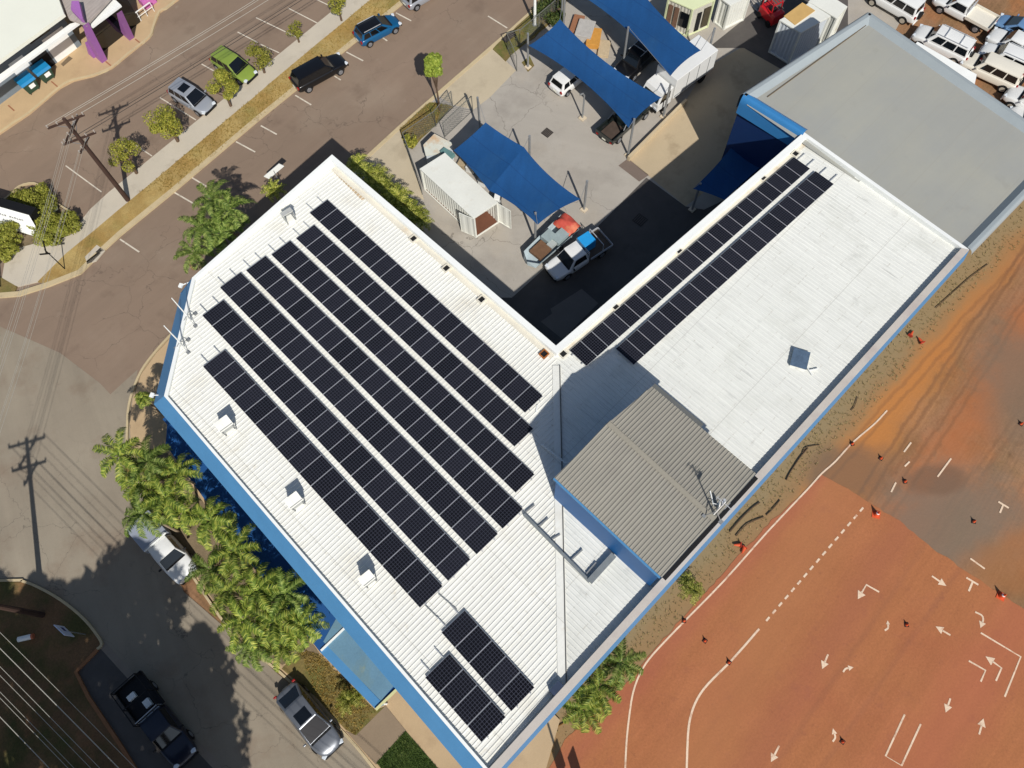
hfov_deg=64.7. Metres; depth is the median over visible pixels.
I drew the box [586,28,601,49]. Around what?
timber pile
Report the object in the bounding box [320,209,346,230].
solar panel
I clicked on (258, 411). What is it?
solar panel
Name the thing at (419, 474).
solar panel
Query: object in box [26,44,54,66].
doorway
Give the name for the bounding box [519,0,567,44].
fence
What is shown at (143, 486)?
palm tree
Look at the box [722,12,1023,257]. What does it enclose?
workshop
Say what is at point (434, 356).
solar panel
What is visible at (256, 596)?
palm tree
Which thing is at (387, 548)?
solar panel
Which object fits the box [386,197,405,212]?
spiky shrub
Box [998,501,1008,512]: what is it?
court line
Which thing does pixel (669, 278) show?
solar panel
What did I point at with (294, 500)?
roof vent
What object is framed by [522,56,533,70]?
verge
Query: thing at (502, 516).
solar panel
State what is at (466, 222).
door
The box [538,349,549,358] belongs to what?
gutter outlet
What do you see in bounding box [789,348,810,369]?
skylight
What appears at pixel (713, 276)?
solar panel
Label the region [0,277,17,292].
grass patch
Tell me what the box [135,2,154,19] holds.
handrail
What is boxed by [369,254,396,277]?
solar panel
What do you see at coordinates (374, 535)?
solar panel
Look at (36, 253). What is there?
power line
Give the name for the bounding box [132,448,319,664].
palm bed
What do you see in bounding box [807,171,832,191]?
solar panel
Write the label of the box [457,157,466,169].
pallet stack
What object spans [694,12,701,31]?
door
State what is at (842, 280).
warehouse
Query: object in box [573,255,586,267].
side window
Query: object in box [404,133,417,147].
weeds
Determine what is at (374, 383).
solar panel
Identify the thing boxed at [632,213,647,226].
drain cover
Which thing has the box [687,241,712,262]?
solar panel
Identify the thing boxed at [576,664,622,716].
palm tree
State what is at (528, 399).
solar panel
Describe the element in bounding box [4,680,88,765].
power line
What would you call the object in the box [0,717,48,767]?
power line
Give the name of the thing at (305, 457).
solar panel
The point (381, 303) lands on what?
solar panel
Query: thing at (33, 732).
power line
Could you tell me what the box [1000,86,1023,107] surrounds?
parked car
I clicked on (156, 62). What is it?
power line
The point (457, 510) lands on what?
solar panel
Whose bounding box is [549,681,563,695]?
rain head
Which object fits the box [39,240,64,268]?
street sign
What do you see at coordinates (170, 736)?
ute
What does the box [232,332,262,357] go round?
solar panel
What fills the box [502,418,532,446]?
solar panel
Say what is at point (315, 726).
parked car
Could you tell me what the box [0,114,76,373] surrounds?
power line
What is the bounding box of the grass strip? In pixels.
[38,0,399,282]
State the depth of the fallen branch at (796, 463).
55.42 m
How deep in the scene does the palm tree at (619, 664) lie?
46.38 m
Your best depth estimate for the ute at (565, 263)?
60.51 m
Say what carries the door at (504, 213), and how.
in the shipping container at (464, 199)
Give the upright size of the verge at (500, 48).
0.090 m
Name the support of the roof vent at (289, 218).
on the warehouse
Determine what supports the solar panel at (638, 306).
on the mounting rail
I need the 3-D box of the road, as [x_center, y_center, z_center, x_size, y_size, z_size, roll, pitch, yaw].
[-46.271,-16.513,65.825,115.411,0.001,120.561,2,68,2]
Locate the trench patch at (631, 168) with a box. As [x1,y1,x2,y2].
[619,160,647,180]
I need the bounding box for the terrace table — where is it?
[138,0,156,9]
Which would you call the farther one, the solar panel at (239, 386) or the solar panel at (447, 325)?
the solar panel at (447, 325)
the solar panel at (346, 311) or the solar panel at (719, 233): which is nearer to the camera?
the solar panel at (346, 311)
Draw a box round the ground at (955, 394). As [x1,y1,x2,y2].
[143,0,1023,767]
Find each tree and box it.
[92,427,163,487]
[107,137,140,173]
[115,464,167,505]
[122,488,180,538]
[123,435,181,485]
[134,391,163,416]
[140,474,196,528]
[142,104,183,141]
[158,453,202,503]
[164,496,206,534]
[173,237,215,273]
[177,209,229,256]
[184,546,239,594]
[186,495,237,550]
[192,179,234,234]
[197,211,243,254]
[203,565,255,617]
[205,68,239,106]
[208,521,261,580]
[211,188,258,230]
[217,595,265,654]
[225,625,279,671]
[238,562,289,616]
[244,40,272,72]
[248,596,300,650]
[262,620,304,672]
[264,567,309,619]
[286,19,302,42]
[286,602,329,651]
[327,0,346,20]
[423,52,442,110]
[562,684,611,734]
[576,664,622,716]
[600,636,646,690]
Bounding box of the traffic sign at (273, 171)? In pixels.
[264,164,283,187]
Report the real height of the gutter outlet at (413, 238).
0.140 m
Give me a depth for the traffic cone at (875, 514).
54.00 m
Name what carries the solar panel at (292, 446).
on the mounting rail
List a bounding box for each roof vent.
[214,415,236,435]
[280,207,295,224]
[283,491,304,511]
[358,570,376,588]
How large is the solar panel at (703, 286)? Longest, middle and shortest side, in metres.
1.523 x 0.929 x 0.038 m
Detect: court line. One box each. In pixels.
[624,410,886,767]
[686,628,759,767]
[885,714,921,765]
[937,458,950,476]
[966,577,978,591]
[969,660,985,681]
[980,632,1020,696]
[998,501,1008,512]
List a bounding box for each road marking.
[120,239,139,251]
[236,141,255,151]
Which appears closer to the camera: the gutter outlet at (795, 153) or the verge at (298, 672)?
the verge at (298, 672)
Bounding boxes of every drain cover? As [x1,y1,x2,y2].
[541,128,553,137]
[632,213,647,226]
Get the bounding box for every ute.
[110,670,198,767]
[128,510,196,584]
[545,227,612,281]
[596,105,651,144]
[930,0,999,32]
[983,27,1023,46]
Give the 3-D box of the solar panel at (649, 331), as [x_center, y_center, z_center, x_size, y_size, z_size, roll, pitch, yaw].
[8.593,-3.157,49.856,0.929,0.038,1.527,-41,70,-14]
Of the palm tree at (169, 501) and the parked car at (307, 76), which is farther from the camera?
the parked car at (307, 76)
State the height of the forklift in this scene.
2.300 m
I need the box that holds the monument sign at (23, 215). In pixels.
[0,198,40,235]
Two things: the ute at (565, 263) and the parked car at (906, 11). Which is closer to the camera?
the ute at (565, 263)
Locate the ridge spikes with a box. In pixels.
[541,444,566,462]
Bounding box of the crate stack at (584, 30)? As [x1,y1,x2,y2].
[575,18,595,42]
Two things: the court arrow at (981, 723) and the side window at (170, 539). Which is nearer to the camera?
the court arrow at (981, 723)
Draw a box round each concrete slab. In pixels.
[541,289,597,338]
[630,48,779,205]
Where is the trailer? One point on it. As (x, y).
(557, 233)
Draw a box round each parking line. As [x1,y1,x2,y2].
[66,166,101,191]
[160,97,195,119]
[256,17,296,37]
[289,8,316,22]
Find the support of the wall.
on the concrete slab at (678, 155)
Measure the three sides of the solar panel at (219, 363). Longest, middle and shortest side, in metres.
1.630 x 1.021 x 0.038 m
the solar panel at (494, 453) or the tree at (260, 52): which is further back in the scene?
the tree at (260, 52)
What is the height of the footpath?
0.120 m
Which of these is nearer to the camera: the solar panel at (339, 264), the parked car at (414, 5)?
the solar panel at (339, 264)
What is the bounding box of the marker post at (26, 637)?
[17,633,34,641]
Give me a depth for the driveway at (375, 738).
49.56 m
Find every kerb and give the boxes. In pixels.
[0,0,175,132]
[0,1,402,297]
[0,579,103,649]
[4,182,78,215]
[74,649,137,767]
[125,333,374,767]
[352,4,537,169]
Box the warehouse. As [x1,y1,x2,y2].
[154,132,968,767]
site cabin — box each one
[664,0,714,36]
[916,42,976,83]
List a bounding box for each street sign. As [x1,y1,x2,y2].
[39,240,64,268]
[54,625,85,636]
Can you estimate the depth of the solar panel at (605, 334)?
49.96 m
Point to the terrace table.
(145, 2)
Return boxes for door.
[459,213,474,236]
[498,203,510,228]
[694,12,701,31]
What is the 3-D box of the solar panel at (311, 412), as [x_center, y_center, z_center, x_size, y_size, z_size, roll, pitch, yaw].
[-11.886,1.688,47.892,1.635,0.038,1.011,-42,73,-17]
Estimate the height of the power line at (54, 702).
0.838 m
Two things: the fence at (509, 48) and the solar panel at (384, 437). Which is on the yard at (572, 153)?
the fence at (509, 48)
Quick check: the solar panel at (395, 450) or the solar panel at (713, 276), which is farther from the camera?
the solar panel at (713, 276)
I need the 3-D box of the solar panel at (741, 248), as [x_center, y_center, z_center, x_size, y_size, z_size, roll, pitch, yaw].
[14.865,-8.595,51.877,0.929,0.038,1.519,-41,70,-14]
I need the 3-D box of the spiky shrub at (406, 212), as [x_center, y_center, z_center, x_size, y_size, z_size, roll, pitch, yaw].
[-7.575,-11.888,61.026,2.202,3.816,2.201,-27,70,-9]
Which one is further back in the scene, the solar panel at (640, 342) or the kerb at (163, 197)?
the kerb at (163, 197)
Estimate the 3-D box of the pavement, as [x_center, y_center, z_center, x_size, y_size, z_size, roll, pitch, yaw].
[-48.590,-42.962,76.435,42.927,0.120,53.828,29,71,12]
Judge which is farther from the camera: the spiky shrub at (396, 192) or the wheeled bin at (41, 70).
the wheeled bin at (41, 70)
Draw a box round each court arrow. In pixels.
[771,745,779,761]
[821,654,828,668]
[832,729,836,741]
[858,584,878,598]
[932,575,945,585]
[936,626,950,635]
[944,698,951,711]
[975,611,984,627]
[978,718,984,734]
[986,656,1001,680]
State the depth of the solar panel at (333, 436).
47.29 m
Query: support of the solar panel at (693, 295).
on the mounting rail
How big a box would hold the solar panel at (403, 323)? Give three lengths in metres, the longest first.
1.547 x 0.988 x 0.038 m
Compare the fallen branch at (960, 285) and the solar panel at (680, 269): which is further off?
the fallen branch at (960, 285)
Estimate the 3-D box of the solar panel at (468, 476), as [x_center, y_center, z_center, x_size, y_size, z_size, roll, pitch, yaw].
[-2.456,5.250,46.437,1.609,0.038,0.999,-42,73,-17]
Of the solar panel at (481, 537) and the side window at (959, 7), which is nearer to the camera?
the solar panel at (481, 537)
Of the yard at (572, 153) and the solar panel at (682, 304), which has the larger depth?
the yard at (572, 153)
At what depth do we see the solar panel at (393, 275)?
51.71 m
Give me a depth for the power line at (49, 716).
39.37 m
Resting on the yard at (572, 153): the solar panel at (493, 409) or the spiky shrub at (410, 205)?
the spiky shrub at (410, 205)
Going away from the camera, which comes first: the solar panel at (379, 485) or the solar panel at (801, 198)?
the solar panel at (379, 485)
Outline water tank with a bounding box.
[423,134,454,162]
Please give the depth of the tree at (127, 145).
63.25 m
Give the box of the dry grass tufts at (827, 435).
[551,207,1023,752]
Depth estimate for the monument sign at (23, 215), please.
62.57 m
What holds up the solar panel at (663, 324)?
on the mounting rail
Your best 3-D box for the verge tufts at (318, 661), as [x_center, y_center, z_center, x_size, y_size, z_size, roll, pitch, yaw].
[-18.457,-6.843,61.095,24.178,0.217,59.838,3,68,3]
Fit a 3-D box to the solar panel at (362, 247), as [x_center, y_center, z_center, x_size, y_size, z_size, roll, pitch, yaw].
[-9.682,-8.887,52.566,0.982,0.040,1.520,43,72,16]
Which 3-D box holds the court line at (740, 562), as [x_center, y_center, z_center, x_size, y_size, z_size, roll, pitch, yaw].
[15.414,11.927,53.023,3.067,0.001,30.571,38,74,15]
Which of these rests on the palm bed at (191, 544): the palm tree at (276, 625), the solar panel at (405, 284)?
the palm tree at (276, 625)
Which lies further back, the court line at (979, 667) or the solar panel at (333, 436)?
the court line at (979, 667)
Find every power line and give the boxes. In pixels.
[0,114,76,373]
[0,123,72,367]
[0,135,66,356]
[0,139,85,431]
[0,140,63,349]
[0,147,80,419]
[0,151,78,415]
[0,648,118,767]
[0,667,99,767]
[0,692,73,767]
[0,698,67,767]
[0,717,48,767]
[1,633,134,767]
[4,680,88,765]
[46,0,253,125]
[56,0,257,121]
[71,0,295,138]
[83,0,267,111]
[86,0,300,132]
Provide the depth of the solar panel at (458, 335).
50.03 m
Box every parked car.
[166,77,215,116]
[209,45,257,84]
[273,679,343,759]
[288,52,348,92]
[352,13,401,47]
[400,0,429,10]
[548,67,582,96]
[614,40,655,80]
[868,0,925,24]
[910,24,976,63]
[959,51,1023,92]
[978,42,1023,78]
[994,13,1023,31]
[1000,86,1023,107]
[1009,106,1023,117]
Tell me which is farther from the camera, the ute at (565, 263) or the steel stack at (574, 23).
the steel stack at (574, 23)
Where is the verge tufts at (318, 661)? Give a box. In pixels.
[142,1,450,734]
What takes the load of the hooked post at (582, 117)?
on the yard at (572, 153)
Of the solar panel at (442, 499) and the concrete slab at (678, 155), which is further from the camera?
the concrete slab at (678, 155)
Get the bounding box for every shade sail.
[454,96,587,242]
[524,0,671,156]
[589,0,715,75]
[688,148,758,212]
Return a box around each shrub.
[335,688,365,717]
[346,153,370,179]
[350,687,364,703]
[354,163,379,184]
[363,173,391,192]
[367,163,394,189]
[374,176,396,194]
[379,185,402,208]
[385,182,413,208]
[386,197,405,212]
[395,194,414,214]
[397,205,419,225]
[401,199,429,226]
[407,208,434,232]
[501,31,515,42]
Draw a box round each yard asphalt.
[501,178,725,344]
[712,0,847,68]
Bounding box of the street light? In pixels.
[532,0,536,26]
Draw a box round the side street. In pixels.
[0,327,375,767]
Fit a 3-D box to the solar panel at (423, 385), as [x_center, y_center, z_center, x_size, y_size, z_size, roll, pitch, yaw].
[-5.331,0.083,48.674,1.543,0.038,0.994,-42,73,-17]
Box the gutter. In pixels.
[101,642,223,767]
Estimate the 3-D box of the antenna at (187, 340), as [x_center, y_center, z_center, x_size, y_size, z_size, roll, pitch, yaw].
[-20.075,-2.779,48.317,0.998,3.000,1.059,42,75,16]
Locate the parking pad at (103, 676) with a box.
[79,649,211,767]
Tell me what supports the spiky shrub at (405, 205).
on the yard at (572, 153)
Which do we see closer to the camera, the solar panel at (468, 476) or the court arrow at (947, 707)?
the solar panel at (468, 476)
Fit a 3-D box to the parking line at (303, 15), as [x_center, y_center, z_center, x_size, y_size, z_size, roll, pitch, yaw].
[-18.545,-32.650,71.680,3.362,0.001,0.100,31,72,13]
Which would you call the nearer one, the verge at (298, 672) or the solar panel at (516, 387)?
the solar panel at (516, 387)
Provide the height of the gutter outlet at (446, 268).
0.140 m
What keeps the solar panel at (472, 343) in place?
on the mounting rail
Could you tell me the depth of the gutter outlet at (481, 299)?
51.16 m
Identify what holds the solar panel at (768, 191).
on the mounting rail
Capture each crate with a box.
[465,164,474,173]
[477,178,484,186]
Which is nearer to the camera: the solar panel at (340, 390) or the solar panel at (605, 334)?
the solar panel at (340, 390)
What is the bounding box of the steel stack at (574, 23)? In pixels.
[569,14,584,34]
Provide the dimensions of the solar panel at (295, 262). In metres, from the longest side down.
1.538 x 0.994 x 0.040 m
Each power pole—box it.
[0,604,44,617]
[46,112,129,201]
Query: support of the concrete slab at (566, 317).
on the yard asphalt at (633, 251)
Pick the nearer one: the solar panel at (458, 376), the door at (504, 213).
the solar panel at (458, 376)
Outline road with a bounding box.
[0,0,536,393]
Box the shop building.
[0,0,139,103]
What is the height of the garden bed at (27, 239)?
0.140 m
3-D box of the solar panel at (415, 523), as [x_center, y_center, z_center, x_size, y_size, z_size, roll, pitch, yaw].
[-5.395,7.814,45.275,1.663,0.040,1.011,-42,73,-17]
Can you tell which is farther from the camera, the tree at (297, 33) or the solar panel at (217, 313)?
the tree at (297, 33)
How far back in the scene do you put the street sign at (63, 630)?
49.78 m
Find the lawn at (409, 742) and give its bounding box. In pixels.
[376,731,436,767]
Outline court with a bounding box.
[549,475,1023,767]
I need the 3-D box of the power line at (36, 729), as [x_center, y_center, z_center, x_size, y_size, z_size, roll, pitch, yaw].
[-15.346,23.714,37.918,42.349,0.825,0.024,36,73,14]
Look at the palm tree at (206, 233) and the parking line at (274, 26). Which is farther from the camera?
the parking line at (274, 26)
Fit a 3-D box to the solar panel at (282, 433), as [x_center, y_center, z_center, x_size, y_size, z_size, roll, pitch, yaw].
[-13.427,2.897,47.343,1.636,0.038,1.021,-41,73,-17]
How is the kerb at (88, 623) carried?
on the side street
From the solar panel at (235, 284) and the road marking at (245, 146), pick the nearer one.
the solar panel at (235, 284)
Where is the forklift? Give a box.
[751,0,784,27]
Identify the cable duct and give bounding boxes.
[523,504,615,583]
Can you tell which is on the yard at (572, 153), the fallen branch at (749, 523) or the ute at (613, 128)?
the ute at (613, 128)
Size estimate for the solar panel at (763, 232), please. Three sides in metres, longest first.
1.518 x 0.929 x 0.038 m
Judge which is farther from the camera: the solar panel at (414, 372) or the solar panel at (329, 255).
the solar panel at (329, 255)
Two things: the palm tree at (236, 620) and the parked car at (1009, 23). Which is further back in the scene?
the parked car at (1009, 23)
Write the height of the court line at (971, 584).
0.001 m
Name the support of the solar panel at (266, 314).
on the mounting rail
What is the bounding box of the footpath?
[2,0,368,286]
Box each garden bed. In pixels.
[0,186,76,260]
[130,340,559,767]
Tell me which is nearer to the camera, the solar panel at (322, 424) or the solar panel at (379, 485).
the solar panel at (379, 485)
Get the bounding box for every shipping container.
[420,153,510,237]
[713,0,749,30]
[768,2,830,63]
[808,0,847,42]
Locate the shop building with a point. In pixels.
(32, 32)
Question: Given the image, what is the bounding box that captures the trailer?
[524,213,580,267]
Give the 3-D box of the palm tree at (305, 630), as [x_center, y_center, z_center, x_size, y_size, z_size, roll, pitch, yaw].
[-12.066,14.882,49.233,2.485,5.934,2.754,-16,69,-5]
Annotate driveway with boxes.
[347,706,405,763]
[362,130,423,199]
[439,48,515,109]
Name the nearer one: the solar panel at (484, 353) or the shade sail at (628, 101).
the solar panel at (484, 353)
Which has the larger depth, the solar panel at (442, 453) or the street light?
the street light
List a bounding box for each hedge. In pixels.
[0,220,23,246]
[0,240,19,262]
[7,189,26,203]
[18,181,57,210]
[26,210,48,229]
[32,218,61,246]
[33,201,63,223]
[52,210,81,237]
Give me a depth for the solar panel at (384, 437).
47.27 m
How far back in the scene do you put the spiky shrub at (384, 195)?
60.75 m
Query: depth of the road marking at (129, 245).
63.16 m
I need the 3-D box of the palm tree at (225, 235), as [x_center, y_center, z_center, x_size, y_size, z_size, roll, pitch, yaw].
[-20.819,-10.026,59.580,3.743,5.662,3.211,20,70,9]
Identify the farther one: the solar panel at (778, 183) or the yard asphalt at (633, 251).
the yard asphalt at (633, 251)
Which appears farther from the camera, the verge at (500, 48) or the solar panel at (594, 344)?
the verge at (500, 48)
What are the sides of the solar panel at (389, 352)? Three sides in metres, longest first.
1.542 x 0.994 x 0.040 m
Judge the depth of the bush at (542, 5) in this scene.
69.88 m
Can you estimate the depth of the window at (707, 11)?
68.72 m
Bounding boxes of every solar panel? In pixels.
[202,300,232,325]
[203,350,234,376]
[212,311,242,335]
[213,361,244,388]
[220,272,249,297]
[222,321,252,346]
[224,372,255,400]
[230,282,259,307]
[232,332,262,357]
[234,384,265,412]
[240,293,269,317]
[242,342,272,369]
[245,395,276,423]
[246,256,274,279]
[250,303,279,328]
[253,353,283,380]
[255,407,287,435]
[256,266,284,289]
[260,313,290,338]
[263,364,294,391]
[266,276,294,299]
[266,419,298,447]
[270,324,300,349]
[272,241,298,263]
[273,376,305,403]
[276,286,304,309]
[277,431,309,460]
[280,334,310,360]
[281,250,309,273]
[285,387,315,414]
[286,295,315,320]
[288,443,320,472]
[291,260,319,283]
[291,345,321,371]
[295,398,326,426]
[296,225,322,247]
[297,306,325,330]
[299,455,332,485]
[301,356,332,382]
[302,270,329,293]
[306,234,333,256]
[306,410,337,438]
[307,316,335,341]
[310,200,336,221]
[311,468,343,498]
[312,279,339,303]
[312,367,343,393]
[316,244,343,266]
[317,326,346,352]
[317,421,349,450]
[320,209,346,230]
[322,289,350,312]
[322,480,355,511]
[323,378,354,405]
[326,253,353,275]
[328,337,357,362]
[328,433,360,463]
[329,218,356,239]
[333,299,360,323]
[334,389,365,416]
[334,493,367,524]
[336,262,363,285]
[338,347,368,373]
[339,227,366,248]
[340,445,371,475]
[343,309,371,333]
[345,400,376,428]
[346,272,374,295]
[346,506,379,537]
[349,236,376,258]
[349,358,379,384]
[351,458,383,488]
[353,319,382,344]
[356,411,387,440]
[357,282,384,305]
[358,519,391,551]
[360,245,386,267]
[360,369,390,395]
[363,470,395,500]
[364,330,393,354]
[367,291,395,315]
[368,423,399,452]
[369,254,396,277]
[370,532,403,564]
[371,380,401,407]
[374,482,407,513]
[375,340,403,365]
[378,301,405,325]
[379,435,411,464]
[380,264,407,286]
[383,391,413,418]
[383,546,416,579]
[386,351,415,376]
[386,494,419,526]
[388,311,416,335]
[391,274,417,296]
[391,447,423,477]
[394,402,424,430]
[395,559,429,592]
[397,361,426,387]
[398,507,431,539]
[399,321,428,346]
[401,283,428,306]
[403,459,435,489]
[406,413,436,441]
[408,372,437,398]
[408,573,441,606]
[410,332,439,356]
[411,520,444,552]
[412,293,439,316]
[415,471,447,501]
[417,425,448,453]
[420,383,449,409]
[422,303,450,326]
[422,342,450,367]
[423,533,456,566]
[425,654,462,692]
[427,484,459,514]
[429,437,460,465]
[431,394,461,421]
[432,353,461,378]
[433,313,461,337]
[436,547,470,580]
[439,496,471,527]
[439,669,476,708]
[441,448,472,477]
[441,610,477,646]
[443,405,472,432]
[444,363,473,389]
[445,323,472,347]
[452,509,484,540]
[453,460,484,490]
[453,685,490,724]
[455,374,484,400]
[455,416,484,444]
[455,626,491,662]
[456,333,483,358]
[464,521,497,554]
[465,472,497,502]
[467,343,495,368]
[467,385,496,411]
[467,428,496,456]
[468,701,505,741]
[469,641,505,678]
[478,354,506,379]
[478,485,509,515]
[479,395,508,423]
[479,439,509,467]
[483,656,519,694]
[490,364,518,390]
[490,497,522,528]
[491,406,520,434]
[491,451,521,479]
[497,672,534,710]
[502,375,530,400]
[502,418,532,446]
[504,463,534,492]
[514,386,542,412]
[569,341,596,365]
[581,332,607,356]
[592,322,618,346]
[603,313,629,336]
[613,304,640,326]
[616,340,643,364]
[624,294,650,317]
[627,330,654,354]
[635,285,661,307]
[637,320,664,344]
[646,276,671,298]
[648,311,675,335]
[656,267,682,289]
[659,302,686,325]
[667,258,692,280]
[669,293,696,315]
[677,249,702,271]
[679,283,706,306]
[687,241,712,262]
[690,274,716,297]
[697,232,722,253]
[700,265,727,288]
[707,224,732,244]
[710,256,737,278]
[717,215,742,235]
[720,247,747,269]
[727,206,752,227]
[730,239,757,260]
[737,198,762,218]
[740,230,766,251]
[747,190,771,209]
[750,222,776,243]
[756,181,781,201]
[759,213,786,234]
[766,173,790,192]
[769,204,795,225]
[776,165,799,184]
[779,196,805,217]
[785,157,809,176]
[788,188,814,208]
[797,179,824,200]
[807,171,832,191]
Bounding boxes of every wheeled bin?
[13,70,38,94]
[29,59,54,83]
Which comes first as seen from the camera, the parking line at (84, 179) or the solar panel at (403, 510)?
the solar panel at (403, 510)
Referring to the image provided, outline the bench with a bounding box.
[61,56,72,65]
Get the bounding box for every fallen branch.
[729,502,759,531]
[736,516,763,535]
[786,448,807,479]
[936,264,987,307]
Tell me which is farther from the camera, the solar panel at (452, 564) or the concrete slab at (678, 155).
the concrete slab at (678, 155)
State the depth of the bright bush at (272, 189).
62.41 m
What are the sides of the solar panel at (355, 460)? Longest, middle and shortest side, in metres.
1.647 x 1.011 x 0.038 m
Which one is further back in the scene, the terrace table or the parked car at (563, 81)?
the terrace table
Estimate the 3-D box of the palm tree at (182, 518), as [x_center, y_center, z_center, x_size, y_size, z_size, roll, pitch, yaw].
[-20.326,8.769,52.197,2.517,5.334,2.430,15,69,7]
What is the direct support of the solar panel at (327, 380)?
on the mounting rail
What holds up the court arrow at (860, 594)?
on the court
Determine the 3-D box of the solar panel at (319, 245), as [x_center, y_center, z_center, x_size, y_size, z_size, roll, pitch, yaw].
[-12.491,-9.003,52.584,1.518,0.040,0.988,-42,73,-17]
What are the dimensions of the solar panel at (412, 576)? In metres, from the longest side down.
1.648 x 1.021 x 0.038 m
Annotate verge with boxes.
[0,582,131,767]
[282,651,383,734]
[399,102,452,148]
[493,0,566,61]
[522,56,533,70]
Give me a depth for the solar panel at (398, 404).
48.13 m
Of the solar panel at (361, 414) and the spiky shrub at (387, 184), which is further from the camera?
the spiky shrub at (387, 184)
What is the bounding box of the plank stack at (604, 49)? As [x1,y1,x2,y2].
[597,39,610,57]
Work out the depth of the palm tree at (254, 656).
46.19 m
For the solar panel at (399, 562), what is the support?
on the mounting rail
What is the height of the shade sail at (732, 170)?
3.890 m
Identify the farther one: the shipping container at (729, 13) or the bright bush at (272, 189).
the shipping container at (729, 13)
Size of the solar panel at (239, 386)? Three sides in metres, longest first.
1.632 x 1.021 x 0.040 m
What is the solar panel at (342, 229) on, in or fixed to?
on the mounting rail
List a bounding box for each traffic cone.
[872,510,879,518]
[996,590,1006,601]
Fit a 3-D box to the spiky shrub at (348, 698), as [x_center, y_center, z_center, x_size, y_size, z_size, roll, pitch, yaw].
[-9.943,19.541,49.535,1.682,1.818,1.641,-37,72,-12]
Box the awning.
[163,417,396,710]
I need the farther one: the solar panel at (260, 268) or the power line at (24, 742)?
the solar panel at (260, 268)
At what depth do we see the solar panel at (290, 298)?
50.98 m
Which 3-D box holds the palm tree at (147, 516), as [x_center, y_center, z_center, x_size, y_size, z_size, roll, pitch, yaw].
[-22.507,8.815,51.671,2.814,6.364,3.061,-2,68,1]
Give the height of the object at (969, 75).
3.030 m
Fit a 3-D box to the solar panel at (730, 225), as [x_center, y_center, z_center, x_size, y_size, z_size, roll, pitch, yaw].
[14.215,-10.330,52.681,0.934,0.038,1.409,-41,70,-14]
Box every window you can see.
[30,29,49,43]
[160,708,177,726]
[167,536,181,549]
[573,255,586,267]
[678,11,688,27]
[701,6,711,27]
[951,2,966,12]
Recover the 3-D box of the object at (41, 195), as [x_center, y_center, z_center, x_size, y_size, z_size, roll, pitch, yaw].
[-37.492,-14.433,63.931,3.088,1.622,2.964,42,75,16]
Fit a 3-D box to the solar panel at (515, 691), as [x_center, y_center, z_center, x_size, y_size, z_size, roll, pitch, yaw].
[0.205,15.886,41.793,1.665,0.038,1.057,-41,73,-17]
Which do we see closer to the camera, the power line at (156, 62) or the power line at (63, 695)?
the power line at (63, 695)
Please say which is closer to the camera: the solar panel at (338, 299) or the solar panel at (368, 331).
the solar panel at (368, 331)
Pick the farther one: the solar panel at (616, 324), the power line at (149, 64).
the power line at (149, 64)
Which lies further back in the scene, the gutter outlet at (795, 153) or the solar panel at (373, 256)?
the gutter outlet at (795, 153)
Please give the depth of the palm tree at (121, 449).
49.89 m
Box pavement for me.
[0,0,178,134]
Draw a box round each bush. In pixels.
[260,178,286,202]
[531,0,565,25]
[678,570,695,588]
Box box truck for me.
[643,35,717,112]
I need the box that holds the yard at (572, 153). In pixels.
[355,0,898,297]
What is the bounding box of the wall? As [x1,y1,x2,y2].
[627,99,686,160]
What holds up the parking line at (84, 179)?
on the road
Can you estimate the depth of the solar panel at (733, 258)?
51.63 m
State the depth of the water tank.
64.02 m
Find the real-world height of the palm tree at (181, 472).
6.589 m
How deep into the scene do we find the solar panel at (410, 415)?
47.84 m
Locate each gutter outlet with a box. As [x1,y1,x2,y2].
[408,234,418,242]
[441,263,451,272]
[476,295,486,304]
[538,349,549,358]
[558,349,568,358]
[612,303,619,310]
[676,248,683,255]
[790,149,800,157]
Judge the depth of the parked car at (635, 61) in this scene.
67.23 m
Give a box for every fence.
[402,91,452,194]
[442,96,472,137]
[506,29,519,70]
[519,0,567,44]
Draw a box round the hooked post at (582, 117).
[578,93,586,121]
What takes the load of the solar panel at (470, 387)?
on the mounting rail
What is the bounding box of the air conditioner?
[494,194,501,204]
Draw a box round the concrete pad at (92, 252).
[85,245,104,262]
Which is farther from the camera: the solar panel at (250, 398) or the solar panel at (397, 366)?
the solar panel at (397, 366)
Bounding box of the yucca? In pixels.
[677,575,704,605]
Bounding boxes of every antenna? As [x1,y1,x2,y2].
[164,326,190,353]
[171,298,197,327]
[701,496,731,524]
[710,491,720,508]
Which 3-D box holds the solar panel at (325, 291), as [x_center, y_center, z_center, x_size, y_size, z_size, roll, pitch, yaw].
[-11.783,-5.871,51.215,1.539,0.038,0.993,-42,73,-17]
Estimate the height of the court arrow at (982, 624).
0.001 m

